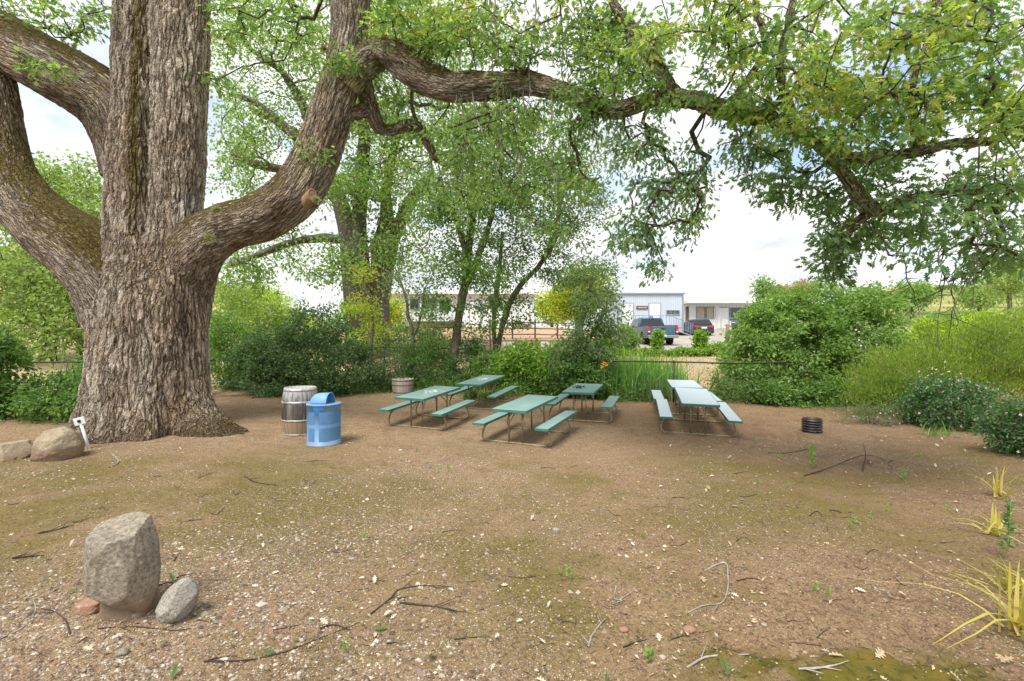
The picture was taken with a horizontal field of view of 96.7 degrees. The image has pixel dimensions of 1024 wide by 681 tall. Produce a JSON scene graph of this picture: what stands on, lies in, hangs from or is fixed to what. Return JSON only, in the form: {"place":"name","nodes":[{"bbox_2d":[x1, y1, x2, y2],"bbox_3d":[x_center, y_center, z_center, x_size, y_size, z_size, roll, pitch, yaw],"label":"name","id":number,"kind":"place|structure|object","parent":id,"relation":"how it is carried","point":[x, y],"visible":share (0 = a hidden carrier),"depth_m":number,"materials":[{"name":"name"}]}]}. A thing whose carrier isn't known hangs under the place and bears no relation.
{"place":"outdoors","nodes":[
{"label":"outdoors","id":0,"kind":"place"},
{"bbox_2d":[0,246,1023,680],"bbox_3d":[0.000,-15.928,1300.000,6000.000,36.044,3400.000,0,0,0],"label":"ground","id":1,"kind":"structure","parent":0,"point":[818,494],"depth_m":4.73,"materials":[{"name":"soil"}]},
{"bbox_2d":[0,439,33,461],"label":"flat boulder","id":2,"kind":"object","parent":1,"relation":"on","point":[15,450],"visible":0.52,"depth_m":7.71,"materials":[{"name":"stone"}]},
{"bbox_2d":[0,319,45,418],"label":"leafy bush","id":3,"kind":"object","parent":1,"relation":"on","point":[14,357],"visible":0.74,"depth_m":11.46,"materials":[{"name":"green plant"}]},
{"bbox_2d":[0,368,81,423],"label":"leafy bush","id":4,"kind":"object","parent":1,"relation":"on","point":[29,399],"visible":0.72,"depth_m":10.98,"materials":[{"name":"green plant"}]},
{"bbox_2d":[0,148,103,367],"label":"light green tree","id":5,"kind":"object","parent":1,"relation":"on","point":[32,276],"visible":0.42,"depth_m":19.74,"materials":[{"name":"green plant"}]},
{"bbox_2d":[39,608,71,634],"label":"fallen branch","id":6,"kind":"object","parent":1,"relation":"on","point":[67,624],"visible":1,"depth_m":3.25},
{"bbox_2d":[30,426,84,461],"bbox_3d":[-7.821,1.864,7.847,0.668,0.747,0.685,0,0,0],"label":"round boulder","id":7,"kind":"object","parent":1,"relation":"on","point":[60,443],"visible":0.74,"depth_m":7.67,"materials":[{"name":"stone"}]},
{"bbox_2d":[37,361,81,389],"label":"iris clump","id":8,"kind":"object","parent":1,"relation":"on","point":[69,374],"visible":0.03,"depth_m":13.21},
{"bbox_2d":[73,416,90,449],"bbox_3d":[-7.959,1.756,8.431,0.277,0.705,0.070,0,0,-20],"label":"marker stake","id":9,"kind":"object","parent":1,"relation":"on","point":[80,421],"visible":0.96,"depth_m":8.42,"materials":[{"name":"white paint"}]},
{"bbox_2d":[72,597,99,614],"bbox_3d":[-3.032,1.913,3.297,0.226,0.136,0.177,0,0,0],"label":"red stone","id":10,"kind":"object","parent":1,"relation":"on","point":[87,606],"visible":0.59,"depth_m":3.23,"materials":[{"name":"stone"}]},
{"bbox_2d":[4,359,215,395],"bbox_3d":[-14.718,1.270,13.668,10.599,1.380,0.515,0,0,-8],"label":"chain link fence","id":11,"kind":"object","parent":1,"relation":"on","point":[44,362],"visible":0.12,"depth_m":13.63,"materials":[{"name":"metal"}]},
{"bbox_2d":[114,647,128,656],"bbox_3d":[-2.497,1.992,2.910,0.078,0.046,0.062,0,0,0],"label":"loose stone","id":12,"kind":"object","parent":1,"relation":"on","point":[123,651],"visible":0.95,"depth_m":2.90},
{"bbox_2d":[83,512,160,620],"bbox_3d":[-2.785,1.773,3.263,0.416,0.970,0.441,0,0,0],"label":"standing stone","id":13,"kind":"object","parent":1,"relation":"on","point":[121,566],"visible":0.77,"depth_m":3.16,"materials":[{"name":"stone"}]},
{"bbox_2d":[58,345,209,377],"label":"leafy bush","id":14,"kind":"object","parent":1,"relation":"on","point":[77,364],"visible":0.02,"depth_m":14.20,"materials":[{"name":"green plant"}]},
{"bbox_2d":[97,621,190,630],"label":"fallen branch","id":15,"kind":"object","parent":1,"relation":"on","point":[140,626],"visible":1,"depth_m":3.13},
{"bbox_2d":[155,577,198,623],"bbox_3d":[-2.420,1.884,3.291,0.238,0.341,0.252,0,0,36],"label":"granite stone","id":16,"kind":"object","parent":1,"relation":"on","point":[178,600],"visible":0.91,"depth_m":3.23,"materials":[{"name":"stone"}]},
{"bbox_2d":[208,304,271,391],"bbox_3d":[-9.801,0.406,15.951,3.129,3.384,2.132,0,0,0],"label":"dense bush","id":17,"kind":"object","parent":1,"relation":"on","point":[220,338],"visible":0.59,"depth_m":15.67,"materials":[{"name":"green plant"}]},
{"bbox_2d":[210,275,304,367],"bbox_3d":[-10.699,-0.585,18.695,4.709,4.178,3.011,0,0,0],"label":"tall bush","id":18,"kind":"object","parent":1,"relation":"on","point":[245,306],"visible":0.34,"depth_m":18.41,"materials":[{"name":"green plant"}]},
{"bbox_2d":[215,280,305,328],"bbox_3d":[-22.568,-3.135,39.691,9.781,5.146,6.492,0,0,24],"label":"distant tree","id":19,"kind":"object","parent":1,"relation":"on","point":[284,299],"visible":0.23,"depth_m":39.39,"materials":[{"name":"green plant"}]},
{"bbox_2d":[204,622,363,665],"bbox_3d":[-1.483,2.026,3.025,0.971,0.031,0.185,0,0,-26],"label":"fallen branch","id":20,"kind":"object","parent":1,"relation":"on","point":[222,661],"visible":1,"depth_m":2.93,"materials":[{"name":"wood"}]},
{"bbox_2d":[212,297,386,398],"bbox_3d":[-7.000,0.284,15.421,5.687,3.590,3.222,0,0,0],"label":"dense bush","id":21,"kind":"object","parent":1,"relation":"on","point":[285,337],"visible":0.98,"depth_m":14.94,"materials":[{"name":"green plant"}]},
{"bbox_2d":[281,386,317,436],"bbox_3d":[-4.602,1.521,9.900,0.751,1.020,0.751,0,0,-23],"label":"wine barrel","id":22,"kind":"object","parent":1,"relation":"on","point":[295,400],"visible":0.74,"depth_m":9.58,"materials":[{"name":"wood"}]},
{"bbox_2d":[248,297,387,360],"bbox_3d":[-8.293,-0.341,19.511,6.022,3.228,2.753,0,0,0],"label":"bright bush","id":23,"kind":"object","parent":1,"relation":"on","point":[345,308],"visible":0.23,"depth_m":19.27,"materials":[{"name":"green plant"}]},
{"bbox_2d":[306,392,341,446],"bbox_3d":[-3.705,1.522,8.970,0.660,1.019,0.660,0,0,0],"label":"trash drum","id":24,"kind":"object","parent":1,"relation":"on","point":[323,419],"visible":1,"depth_m":8.72,"materials":[{"name":"blue"}]},
{"bbox_2d":[205,0,501,358],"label":"background oak","id":25,"kind":"object","parent":1,"relation":"on","point":[382,248],"visible":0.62,"depth_m":20.60,"materials":[{"name":"plant"}]},
{"bbox_2d":[342,260,394,390],"bbox_3d":[-4.979,-0.523,15.798,1.822,4.608,1.769,0,0,0],"label":"sapling","id":26,"kind":"object","parent":1,"relation":"on","point":[372,320],"visible":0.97,"depth_m":15.75,"materials":[{"name":"green plant"}]},
{"bbox_2d":[343,330,433,390],"bbox_3d":[-4.215,0.667,16.043,3.181,2.331,2.276,0,0,10],"label":"dense bush","id":27,"kind":"object","parent":1,"relation":"on","point":[387,374],"visible":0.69,"depth_m":15.81,"materials":[{"name":"green plant"}]},
{"bbox_2d":[389,291,415,328],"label":"distant tree","id":28,"kind":"object","parent":1,"relation":"on","point":[396,308],"visible":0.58,"depth_m":37.65,"materials":[{"name":"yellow plant"}]},
{"bbox_2d":[391,378,413,394],"bbox_3d":[-3.670,1.544,15.300,0.742,0.520,0.742,0,0,-23],"label":"half barrel planter","id":29,"kind":"object","parent":1,"relation":"on","point":[402,386],"visible":0.94,"depth_m":15.00,"materials":[{"name":"wood"}]},
{"bbox_2d":[370,576,451,613],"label":"fallen branch","id":30,"kind":"object","parent":1,"relation":"on","point":[391,597],"visible":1,"depth_m":3.73,"materials":[{"name":"wood"}]},
{"bbox_2d":[374,261,450,377],"bbox_3d":[-3.583,-0.665,16.509,3.374,4.611,2.048,0,0,0],"label":"sapling","id":31,"kind":"object","parent":1,"relation":"on","point":[413,333],"visible":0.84,"depth_m":16.49,"materials":[{"name":"green plant"}]},
{"bbox_2d":[376,317,465,372],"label":"bright bush","id":32,"kind":"object","parent":1,"relation":"on","point":[421,343],"visible":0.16,"depth_m":17.88,"materials":[{"name":"green plant"}]},
{"bbox_2d":[209,327,643,352],"bbox_3d":[-6.000,-0.298,33.000,27.597,1.934,19.999,0,0,0],"label":"riding arena","id":33,"kind":"object","parent":1,"relation":"on","point":[539,331],"visible":0.16,"depth_m":33.64},
{"bbox_2d":[391,339,461,385],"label":"fence bush","id":34,"kind":"object","parent":1,"relation":"on","point":[435,347],"visible":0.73,"depth_m":16.13,"materials":[{"name":"green plant"}]},
{"bbox_2d":[379,386,475,429],"bbox_3d":[-1.988,1.612,11.031,1.619,0.747,1.850,1,3,20],"label":"picnic table","id":35,"kind":"object","parent":1,"relation":"on","point":[422,395],"visible":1,"depth_m":10.70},
{"bbox_2d":[400,595,460,612],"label":"fallen branch","id":36,"kind":"object","parent":1,"relation":"on","point":[409,603],"visible":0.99,"depth_m":3.52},
{"bbox_2d":[0,365,890,424],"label":"ground cover","id":37,"kind":"object","parent":1,"relation":"on","point":[474,391],"visible":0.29,"depth_m":14.18,"materials":[{"name":"green plant"}]},
{"bbox_2d":[391,292,536,327],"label":"portable building","id":38,"kind":"structure","parent":1,"relation":"on","point":[472,295],"depth_m":43.60,"materials":[{"name":"white"}]},
{"bbox_2d":[469,300,480,323],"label":"door","id":39,"kind":"structure","parent":38,"relation":"in","point":[470,318],"depth_m":43.54,"materials":[{"name":"white metal"}]},
{"bbox_2d":[518,300,529,323],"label":"door","id":40,"kind":"structure","parent":38,"relation":"in","point":[528,310],"depth_m":43.54,"materials":[{"name":"silver metal"}]},
{"bbox_2d":[434,333,494,384],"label":"fence bush","id":41,"kind":"object","parent":1,"relation":"on","point":[469,348],"visible":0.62,"depth_m":16.11,"materials":[{"name":"green plant"}]},
{"bbox_2d":[442,375,518,409],"bbox_3d":[-0.868,1.504,13.277,1.619,0.747,1.850,0,4,21],"label":"picnic table","id":42,"kind":"object","parent":1,"relation":"on","point":[478,382],"visible":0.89,"depth_m":13.00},
{"bbox_2d":[383,98,590,385],"bbox_3d":[-0.817,-3.692,15.867,7.156,10.728,4.364,0,0,0],"label":"slender tree","id":43,"kind":"object","parent":1,"relation":"on","point":[469,268],"visible":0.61,"depth_m":15.62,"materials":[{"name":"green plant"}]},
{"bbox_2d":[463,343,514,388],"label":"fence bush","id":44,"kind":"object","parent":1,"relation":"on","point":[476,366],"visible":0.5,"depth_m":15.76,"materials":[{"name":"green plant"}]},
{"bbox_2d":[398,338,613,348],"bbox_3d":[-0.256,0.354,23.966,11.611,0.989,0.120,0,0,2],"label":"rail fence","id":45,"kind":"object","parent":1,"relation":"on","point":[490,340],"visible":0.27,"depth_m":23.92,"materials":[{"name":"brown wood"}]},
{"bbox_2d":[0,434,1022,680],"bbox_3d":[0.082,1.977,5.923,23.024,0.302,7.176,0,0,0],"label":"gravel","id":46,"kind":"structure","parent":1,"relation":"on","point":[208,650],"depth_m":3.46,"materials":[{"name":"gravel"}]},
{"bbox_2d":[0,0,1023,444],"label":"valley oak","id":47,"kind":"object","parent":1,"relation":"on","point":[136,270],"visible":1,"depth_m":8.02,"materials":[{"name":"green plant"}]},
{"bbox_2d":[0,396,1023,680],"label":"leaf litter","id":48,"kind":"object","parent":1,"relation":"on","point":[560,584],"visible":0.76,"depth_m":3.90,"materials":[{"name":"plant"}]},
{"bbox_2d":[0,407,1023,680],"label":"bark litter","id":49,"kind":"object","parent":1,"relation":"on","point":[481,589],"visible":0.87,"depth_m":3.69,"materials":[{"name":"wood"}]},
{"bbox_2d":[487,333,549,393],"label":"fence bush","id":50,"kind":"object","parent":1,"relation":"on","point":[524,367],"visible":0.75,"depth_m":15.17,"materials":[{"name":"green plant"}]},
{"bbox_2d":[26,451,1014,680],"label":"green leaf litter","id":51,"kind":"object","parent":1,"relation":"on","point":[725,664],"visible":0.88,"depth_m":2.89,"materials":[{"name":"plant"}]},
{"bbox_2d":[472,395,576,446],"bbox_3d":[0.323,1.673,9.635,1.619,0.747,1.850,0,3,25],"label":"picnic table","id":52,"kind":"object","parent":1,"relation":"on","point":[525,404],"visible":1,"depth_m":9.32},
{"bbox_2d":[463,133,624,373],"bbox_3d":[1.290,-3.334,17.673,6.305,9.530,3.902,0,0,0],"label":"slender tree","id":53,"kind":"object","parent":1,"relation":"on","point":[510,302],"visible":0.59,"depth_m":17.42,"materials":[{"name":"green plant"}]},
{"bbox_2d":[529,283,568,326],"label":"distant tree","id":54,"kind":"object","parent":1,"relation":"on","point":[543,309],"visible":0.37,"depth_m":59.36,"materials":[{"name":"green plant"}]},
{"bbox_2d":[527,339,580,393],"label":"fence bush","id":55,"kind":"object","parent":1,"relation":"on","point":[541,370],"visible":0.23,"depth_m":14.97,"materials":[{"name":"green plant"}]},
{"bbox_2d":[489,317,623,339],"bbox_3d":[3.098,-0.630,31.123,9.310,1.997,0.358,0,0,-3],"label":"rail fence","id":56,"kind":"object","parent":1,"relation":"on","point":[534,334],"visible":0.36,"depth_m":30.95,"materials":[{"name":"brown wood"}]},
{"bbox_2d":[541,353,615,398],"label":"fence bush","id":57,"kind":"object","parent":1,"relation":"on","point":[566,382],"visible":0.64,"depth_m":14.11,"materials":[{"name":"green plant"}]},
{"bbox_2d":[545,383,619,422],"bbox_3d":[1.830,1.572,11.592,1.619,0.747,1.850,0,1,18],"label":"picnic table","id":58,"kind":"object","parent":1,"relation":"on","point":[610,402],"visible":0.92,"depth_m":11.21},
{"bbox_2d":[544,261,621,330],"bbox_3d":[4.200,-2.158,27.028,4.439,5.139,3.924,0,0,-33],"label":"yellow tree","id":59,"kind":"object","parent":1,"relation":"on","point":[558,300],"visible":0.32,"depth_m":26.60,"materials":[{"name":"green plant"}]},
{"bbox_2d":[537,247,639,379],"bbox_3d":[2.369,-0.611,14.520,3.175,4.912,2.484,0,0,0],"label":"sapling","id":60,"kind":"object","parent":1,"relation":"on","point":[575,351],"visible":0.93,"depth_m":14.34,"materials":[{"name":"green plant"}]},
{"bbox_2d":[584,352,626,397],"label":"fence bush","id":61,"kind":"object","parent":1,"relation":"on","point":[621,366],"visible":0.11,"depth_m":14.46,"materials":[{"name":"green plant"}]},
{"bbox_2d":[609,321,644,352],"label":"fence bush","id":62,"kind":"object","parent":1,"relation":"on","point":[632,343],"visible":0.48,"depth_m":23.38,"materials":[{"name":"green plant"}]},
{"bbox_2d":[581,355,677,399],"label":"iris clump","id":63,"kind":"object","parent":1,"relation":"on","point":[635,373],"visible":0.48,"depth_m":14.29,"materials":[{"name":"green plant"}]},
{"bbox_2d":[367,346,917,402],"bbox_3d":[3.591,1.077,14.949,18.704,1.741,2.360,0,0,9],"label":"chain link fence","id":64,"kind":"object","parent":1,"relation":"on","point":[683,362],"visible":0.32,"depth_m":13.65,"materials":[{"name":"metal"}]},
{"bbox_2d":[599,293,693,335],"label":"portable building","id":65,"kind":"structure","parent":1,"relation":"on","point":[668,308],"depth_m":43.00,"materials":[{"name":"white"}]},
{"bbox_2d":[621,303,633,325],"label":"door","id":66,"kind":"structure","parent":65,"relation":"in","point":[626,308],"depth_m":42.94,"materials":[{"name":"white metal"}]},
{"bbox_2d":[648,303,660,317],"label":"door","id":67,"kind":"structure","parent":65,"relation":"in","point":[653,308],"depth_m":42.94,"materials":[{"name":"white metal"}]},
{"bbox_2d":[602,345,694,378],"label":"iris clump","id":68,"kind":"object","parent":1,"relation":"on","point":[638,355],"visible":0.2,"depth_m":17.00,"materials":[{"name":"green plant"}]},
{"bbox_2d":[615,371,683,402],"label":"iris clump","id":69,"kind":"object","parent":1,"relation":"on","point":[664,389],"visible":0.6,"depth_m":13.78,"materials":[{"name":"green plant"}]},
{"bbox_2d":[649,328,665,352],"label":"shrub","id":70,"kind":"object","parent":1,"relation":"on","point":[658,339],"visible":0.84,"depth_m":22.78,"materials":[{"name":"green plant"}]},
{"bbox_2d":[586,337,745,357],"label":"vine hedge","id":71,"kind":"object","parent":1,"relation":"on","point":[709,349],"visible":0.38,"depth_m":22.20,"materials":[{"name":"green plant"}]},
{"bbox_2d":[626,360,723,393],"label":"iris clump","id":72,"kind":"object","parent":1,"relation":"on","point":[670,375],"visible":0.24,"depth_m":14.67,"materials":[{"name":"green plant"}]},
{"bbox_2d":[651,380,722,415],"bbox_3d":[4.628,1.530,12.273,1.619,0.747,1.850,0,1,15],"label":"picnic table","id":73,"kind":"object","parent":1,"relation":"on","point":[657,394],"visible":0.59,"depth_m":11.99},
{"bbox_2d":[656,387,742,436],"bbox_3d":[4.170,1.621,10.388,1.619,0.747,1.850,1,5,15],"label":"picnic table","id":74,"kind":"object","parent":1,"relation":"on","point":[697,397],"visible":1,"depth_m":10.02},
{"bbox_2d":[689,326,710,348],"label":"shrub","id":75,"kind":"object","parent":1,"relation":"on","point":[700,338],"visible":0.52,"depth_m":22.76,"materials":[{"name":"green plant"}]},
{"bbox_2d":[686,561,736,613],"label":"fallen branch","id":76,"kind":"object","parent":1,"relation":"on","point":[710,567],"visible":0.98,"depth_m":3.73,"materials":[{"name":"wood"}]},
{"bbox_2d":[686,641,748,667],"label":"fallen branch","id":77,"kind":"object","parent":1,"relation":"on","point":[697,661],"visible":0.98,"depth_m":2.83,"materials":[{"name":"wood"}]},
{"bbox_2d":[700,364,744,400],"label":"shrub","id":78,"kind":"object","parent":1,"relation":"on","point":[724,382],"visible":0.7,"depth_m":14.08,"materials":[{"name":"green plant"}]},
{"bbox_2d":[684,300,812,328],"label":"portable building","id":79,"kind":"structure","parent":1,"relation":"on","point":[718,314],"depth_m":49.96,"materials":[{"name":"white"}]},
{"bbox_2d":[696,307,715,318],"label":"window","id":80,"kind":"structure","parent":79,"relation":"in","point":[701,312],"depth_m":49.98,"materials":[{"name":"beige glass"}]},
{"bbox_2d":[719,307,728,328],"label":"door","id":81,"kind":"structure","parent":79,"relation":"in","point":[723,311],"depth_m":49.94,"materials":[{"name":"silver metal"}]},
{"bbox_2d":[748,272,783,299],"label":"distant tree","id":82,"kind":"object","parent":1,"relation":"on","point":[761,287],"visible":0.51,"depth_m":61.51,"materials":[{"name":"green plant"}]},
{"bbox_2d":[771,276,812,297],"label":"distant tree","id":83,"kind":"object","parent":1,"relation":"on","point":[801,282],"visible":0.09,"depth_m":65.39,"materials":[{"name":"green plant"}]},
{"bbox_2d":[583,328,1007,351],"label":"parking lot","id":84,"kind":"structure","parent":1,"relation":"on","point":[685,340],"depth_m":34.18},
{"bbox_2d":[626,317,678,344],"bbox_3d":[9.459,-0.629,31.535,2.440,1.868,5.967,0,0,-2],"label":"pickup truck","id":85,"kind":"object","parent":84,"relation":"on","point":[646,327],"visible":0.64,"depth_m":29.53,"materials":[{"name":"paint"}]},
{"bbox_2d":[684,319,713,334],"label":"hatchback car","id":86,"kind":"object","parent":84,"relation":"on","point":[703,324],"visible":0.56,"depth_m":41.20,"materials":[{"name":"paint"}]},
{"bbox_2d":[801,417,822,433],"bbox_3d":[6.546,1.864,9.930,0.400,0.338,0.400,0,0,0],"label":"ribbed pipe","id":87,"kind":"object","parent":1,"relation":"on","point":[814,425],"visible":0.94,"depth_m":9.79,"materials":[{"name":"black plastic"}]},
{"bbox_2d":[737,373,888,406],"bbox_3d":[9.184,1.538,13.400,5.032,1.172,1.492,0,0,0],"label":"shrub","id":88,"kind":"object","parent":1,"relation":"on","point":[807,389],"visible":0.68,"depth_m":13.12,"materials":[{"name":"green plant"}]},
{"bbox_2d":[712,273,919,400],"bbox_3d":[9.773,-0.037,14.934,6.477,4.232,3.841,0,0,0],"label":"spreading shrub","id":89,"kind":"object","parent":1,"relation":"on","point":[834,316],"visible":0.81,"depth_m":14.25,"materials":[{"name":"green plant"}]},
{"bbox_2d":[798,660,847,673],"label":"fallen branch","id":90,"kind":"object","parent":1,"relation":"on","point":[812,668],"visible":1,"depth_m":2.71,"materials":[{"name":"wood"}]},
{"bbox_2d":[804,455,892,475],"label":"fallen branch","id":91,"kind":"object","parent":1,"relation":"on","point":[842,462],"visible":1,"depth_m":7.26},
{"bbox_2d":[688,411,1023,680],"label":"tan leaf litter","id":92,"kind":"object","parent":1,"relation":"on","point":[881,652],"visible":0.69,"depth_m":2.89,"materials":[{"name":"plant"}]},
{"bbox_2d":[825,394,909,426],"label":"shrub","id":93,"kind":"object","parent":1,"relation":"on","point":[865,420],"visible":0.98,"depth_m":10.63,"materials":[{"name":"green plant"}]},
{"bbox_2d":[882,272,950,322],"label":"distant tree","id":94,"kind":"object","parent":1,"relation":"on","point":[926,289],"visible":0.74,"depth_m":68.66,"materials":[{"name":"green plant"}]},
{"bbox_2d":[826,553,1023,648],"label":"straw clump","id":95,"kind":"object","parent":1,"relation":"on","point":[1017,620],"visible":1,"depth_m":3.19,"materials":[{"name":"yellow plant"}]},
{"bbox_2d":[829,286,1023,416],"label":"broom shrub","id":96,"kind":"object","parent":1,"relation":"on","point":[883,384],"visible":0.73,"depth_m":11.59,"materials":[{"name":"green plant"}]},
{"bbox_2d":[906,420,960,436],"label":"grass tuft","id":97,"kind":"object","parent":1,"relation":"on","point":[938,432],"visible":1,"depth_m":9.39,"materials":[{"name":"green plant"}]},
{"bbox_2d":[903,302,976,331],"bbox_3d":[38.640,-1.467,39.682,9.023,3.919,5.554,0,0,-20],"label":"distant tree","id":98,"kind":"object","parent":1,"relation":"on","point":[941,315],"visible":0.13,"depth_m":39.35,"materials":[{"name":"green plant"}]},
{"bbox_2d":[884,361,1023,432],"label":"flowering shrub","id":99,"kind":"object","parent":1,"relation":"on","point":[940,396],"visible":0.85,"depth_m":10.13,"materials":[{"name":"green plant"}]},
{"bbox_2d":[892,308,1023,378],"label":"vine hedge","id":100,"kind":"object","parent":1,"relation":"on","point":[941,330],"visible":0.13,"depth_m":16.40,"materials":[{"name":"green plant"}]},
{"bbox_2d":[945,283,1013,313],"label":"distant tree","id":101,"kind":"object","parent":1,"relation":"on","point":[968,298],"visible":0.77,"depth_m":73.89,"materials":[{"name":"green plant"}]},
{"bbox_2d":[941,557,1023,595],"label":"straw clump","id":102,"kind":"object","parent":1,"relation":"on","point":[1006,581],"visible":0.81,"depth_m":3.69,"materials":[{"name":"yellow plant"}]},
{"bbox_2d":[947,503,1023,543],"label":"straw clump","id":103,"kind":"object","parent":1,"relation":"on","point":[996,524],"visible":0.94,"depth_m":4.79,"materials":[{"name":"yellow plant"}]},
{"bbox_2d":[961,463,1023,497],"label":"straw clump","id":104,"kind":"object","parent":1,"relation":"on","point":[995,488],"visible":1,"depth_m":5.73,"materials":[{"name":"yellow plant"}]},
{"bbox_2d":[964,392,1023,456],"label":"flowering shrub","id":105,"kind":"object","parent":1,"relation":"on","point":[1001,424],"visible":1,"depth_m":7.52,"materials":[{"name":"green plant"}]},
{"bbox_2d":[974,267,1023,330],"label":"distant tree","id":106,"kind":"object","parent":1,"relation":"on","point":[1009,283],"visible":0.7,"depth_m":45.51,"materials":[{"name":"green plant"}]},
{"bbox_2d":[995,497,1018,559],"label":"weed","id":107,"kind":"object","parent":1,"relation":"on","point":[1010,506],"visible":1,"depth_m":4.21,"materials":[{"name":"green plant"}]},
{"bbox_2d":[0,0,1023,327],"label":"sky","id":108,"kind":"structure","parent":0,"point":[738,245],"materials":[{"name":"white"}]},
{"bbox_2d":[482,354,901,389],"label":"dry grass","id":109,"kind":"structure","parent":0,"point":[710,379],"depth_m":19.88,"materials":[{"name":"beige plant"}]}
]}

